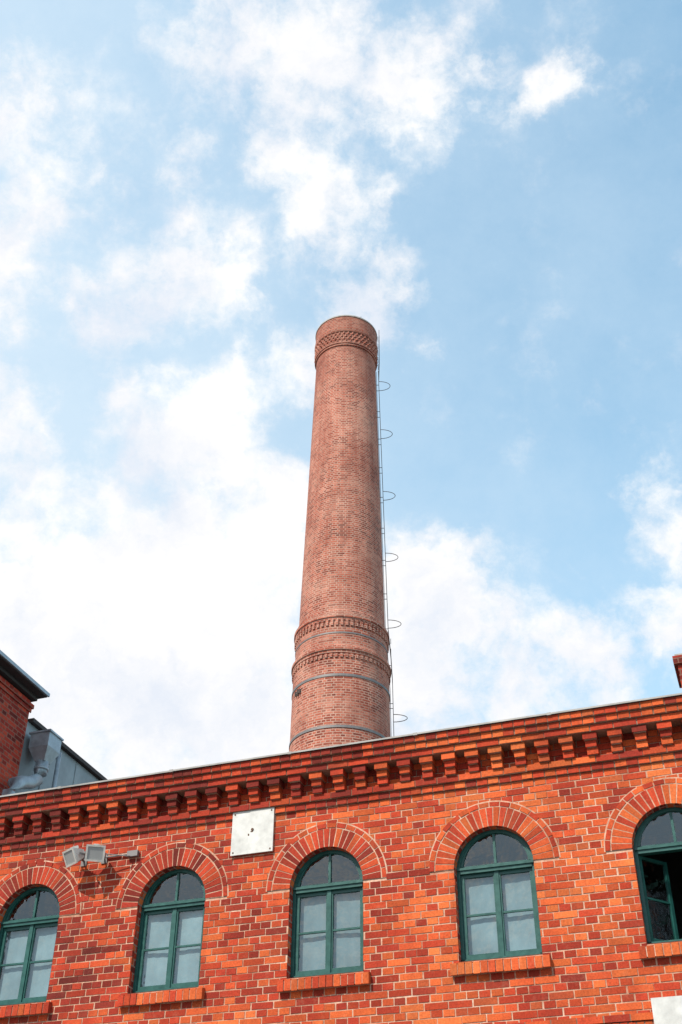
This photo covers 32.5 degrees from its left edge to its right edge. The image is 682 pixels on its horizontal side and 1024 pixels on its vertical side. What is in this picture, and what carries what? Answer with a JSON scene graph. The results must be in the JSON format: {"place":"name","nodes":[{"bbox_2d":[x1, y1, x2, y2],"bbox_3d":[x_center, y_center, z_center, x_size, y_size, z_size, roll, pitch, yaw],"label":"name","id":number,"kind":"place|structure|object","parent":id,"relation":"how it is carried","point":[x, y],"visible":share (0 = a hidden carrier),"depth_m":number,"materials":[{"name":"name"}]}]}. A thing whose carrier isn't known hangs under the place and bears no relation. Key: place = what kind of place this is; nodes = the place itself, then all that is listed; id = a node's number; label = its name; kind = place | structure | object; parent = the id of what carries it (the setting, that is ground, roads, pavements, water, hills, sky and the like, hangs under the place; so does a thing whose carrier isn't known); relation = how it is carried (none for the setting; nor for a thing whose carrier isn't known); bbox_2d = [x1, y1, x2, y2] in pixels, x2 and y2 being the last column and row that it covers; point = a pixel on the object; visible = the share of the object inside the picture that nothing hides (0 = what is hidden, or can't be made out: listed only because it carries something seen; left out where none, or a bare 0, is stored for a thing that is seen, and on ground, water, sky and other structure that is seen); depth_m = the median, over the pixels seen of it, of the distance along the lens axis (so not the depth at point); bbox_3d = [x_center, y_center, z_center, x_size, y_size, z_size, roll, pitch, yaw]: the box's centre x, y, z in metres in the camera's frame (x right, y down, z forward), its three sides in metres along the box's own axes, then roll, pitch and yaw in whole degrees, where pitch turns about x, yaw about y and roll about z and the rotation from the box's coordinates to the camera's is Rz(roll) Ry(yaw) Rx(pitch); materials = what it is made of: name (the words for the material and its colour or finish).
{"place":"outdoors","nodes":[
{"label":"outdoors","id":0,"kind":"place"},
{"bbox_2d":[0,926,57,1000],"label":"window blind","id":1,"kind":"object","parent":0,"point":[39,973],"depth_m":17.97,"materials":[{"name":"white fabric"}]},
{"bbox_2d":[0,650,107,795],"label":"brick side wing","id":2,"kind":"structure","parent":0,"point":[21,690],"depth_m":25.41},
{"bbox_2d":[1,729,63,795],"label":"ventilation duct","id":3,"kind":"object","parent":2,"relation":"attached to","point":[44,747],"visible":0.65,"depth_m":25.32,"materials":[{"name":"silver metal"}]},
{"bbox_2d":[0,0,681,779],"label":"sky","id":4,"kind":"structure","parent":0,"point":[190,190],"materials":[{"name":"blue"}]},
{"bbox_2d":[465,872,536,954],"bbox_3d":[2.182,5.497,15.977,1.060,1.250,0.015,-12,-39,16],"label":"window blind","id":5,"kind":"object","parent":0,"point":[519,926],"depth_m":15.98,"materials":[{"name":"white fabric"}]},
{"bbox_2d":[672,653,681,687],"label":"roof chimney","id":6,"kind":"object","parent":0,"point":[677,660],"visible":1,"depth_m":20.24,"materials":[{"name":"red brick"}]},
{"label":"side walls","id":7,"kind":"object","parent":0,"visible":0},
{"bbox_2d":[12,813,681,939],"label":"interior rooms","id":8,"kind":"object","parent":7,"relation":"attached to","point":[656,831],"depth_m":19.23,"materials":[{"name":"paint"}]},
{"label":"mounting battens","id":9,"kind":"object","parent":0,"visible":0},
{"bbox_2d":[651,996,681,1023],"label":"board","id":10,"kind":"object","parent":9,"relation":"attached to","point":[666,1010],"visible":1,"depth_m":14.28,"materials":[{"name":"white ceramic"}]},
{"label":"ground","id":11,"kind":"structure","parent":0,"visible":0},
{"bbox_2d":[0,760,681,1023],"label":"facade bricks","id":12,"kind":"object","parent":11,"relation":"on","point":[395,904],"visible":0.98,"depth_m":16.25,"materials":[{"name":"red brick"}]},
{"bbox_2d":[0,887,59,1005],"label":"window frame","id":13,"kind":"object","parent":12,"relation":"in","point":[33,924],"visible":0.88,"depth_m":18.17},
{"bbox_2d":[62,845,86,867],"bbox_3d":[-4.086,5.371,18.208,0.440,0.321,0.345,29,-46,-32],"label":"floodlight","id":14,"kind":"object","parent":12,"relation":"attached to","point":[73,855],"visible":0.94,"depth_m":18.11,"materials":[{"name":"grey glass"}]},
{"bbox_2d":[85,844,107,863],"bbox_3d":[-3.791,5.310,18.128,0.353,0.312,0.426,7,-38,-8],"label":"floodlight","id":15,"kind":"object","parent":12,"relation":"attached to","point":[95,853],"visible":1,"depth_m":17.98,"materials":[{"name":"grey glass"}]},
{"bbox_2d":[106,850,139,857],"bbox_3d":[-3.424,5.299,18.134,0.576,0.115,0.196,-12,-39,16],"label":"cable conduit","id":16,"kind":"object","parent":12,"relation":"attached to","point":[132,853],"visible":0.93,"depth_m":18.11,"materials":[{"name":"metal"}]},
{"bbox_2d":[132,869,204,992],"bbox_3d":[-2.487,6.198,17.388,1.116,1.796,0.125,-12,-39,16],"label":"window frame","id":17,"kind":"object","parent":12,"relation":"in","point":[176,907],"visible":0.94,"depth_m":17.45,"materials":[{"name":"green wood"}]},
{"bbox_2d":[141,910,202,986],"bbox_3d":[-2.460,6.459,17.293,1.060,1.250,0.017,-12,-39,15],"label":"window blind","id":18,"kind":"object","parent":17,"relation":"attached to","point":[186,959],"depth_m":17.30,"materials":[{"name":"white fabric"}]},
{"bbox_2d":[230,807,274,856],"bbox_3d":[-1.327,4.839,17.688,0.680,0.680,0.086,-12,-39,16],"label":"wall plaque","id":19,"kind":"object","parent":12,"relation":"attached to","point":[252,831],"depth_m":17.66,"materials":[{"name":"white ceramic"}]},
{"bbox_2d":[290,850,362,977],"bbox_3d":[-0.166,5.717,16.730,1.116,1.796,0.125,-12,-39,16],"label":"window frame","id":20,"kind":"object","parent":12,"relation":"in","point":[330,889],"visible":0.98,"depth_m":16.78,"materials":[{"name":"green wood"}]},
{"bbox_2d":[299,892,359,971],"bbox_3d":[-0.139,5.978,16.635,1.060,1.250,0.016,-12,-39,15],"label":"window blind","id":21,"kind":"object","parent":20,"relation":"attached to","point":[312,948],"depth_m":16.65,"materials":[{"name":"white fabric"}]},
{"bbox_2d":[0,696,681,850],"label":"cornice bricks","id":22,"kind":"object","parent":12,"relation":"on","point":[559,761],"visible":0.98,"depth_m":17.53,"materials":[{"name":"red brick"}]},
{"bbox_2d":[0,739,681,1023],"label":"mortar backing","id":23,"kind":"object","parent":12,"relation":"attached to","point":[426,910],"visible":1,"depth_m":16.24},
{"bbox_2d":[0,778,681,914],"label":"arch voussoirs","id":24,"kind":"object","parent":12,"relation":"attached to","point":[462,829],"visible":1,"depth_m":17.06,"materials":[{"name":"brick"}]},
{"bbox_2d":[0,696,681,851],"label":"cornice mortar","id":25,"kind":"object","parent":12,"relation":"on","point":[553,740],"visible":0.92,"depth_m":17.47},
{"bbox_2d":[0,693,681,797],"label":"parapet flashing","id":26,"kind":"object","parent":25,"relation":"on","point":[399,736],"visible":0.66,"depth_m":17.59,"materials":[{"name":"metal"}]},
{"bbox_2d":[0,777,681,1017],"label":"arch mortar","id":27,"kind":"object","parent":12,"relation":"attached to","point":[478,809],"visible":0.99,"depth_m":16.74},
{"bbox_2d":[0,942,681,1017],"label":"brick sills","id":28,"kind":"structure","parent":12,"relation":"attached to","point":[327,980],"depth_m":15.89,"materials":[{"name":"brick"}]},
{"bbox_2d":[0,803,681,1005],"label":"window reveals","id":29,"kind":"structure","parent":12,"relation":"attached to","point":[145,891],"depth_m":17.08,"materials":[{"name":"red brick"}]},
{"bbox_2d":[457,829,541,961],"bbox_3d":[2.155,5.236,16.072,1.116,1.796,0.125,-12,-39,16],"label":"window frame","id":30,"kind":"object","parent":29,"relation":"in","point":[495,870],"visible":0.99,"depth_m":16.11,"materials":[{"name":"green wood"}]},
{"bbox_2d":[634,807,681,943],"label":"window frame","id":31,"kind":"object","parent":29,"relation":"in","point":[640,851],"visible":0.95,"depth_m":15.65,"materials":[{"name":"green wood"}]},
{"bbox_2d":[510,1012,653,1023],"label":"string course","id":32,"kind":"object","parent":12,"relation":"attached to","point":[642,1017],"visible":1,"depth_m":14.49,"materials":[{"name":"brick"}]},
{"bbox_2d":[509,1014,653,1023],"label":"string course mortar","id":33,"kind":"object","parent":32,"relation":"attached to","point":[612,1022],"visible":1,"depth_m":14.46,"materials":[{"name":"red brick"}]},
{"bbox_2d":[289,315,407,751],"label":"brick smokestack","id":34,"kind":"object","parent":11,"relation":"on","point":[341,670],"visible":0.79,"depth_m":41.17,"materials":[{"name":"brick"}]}
]}

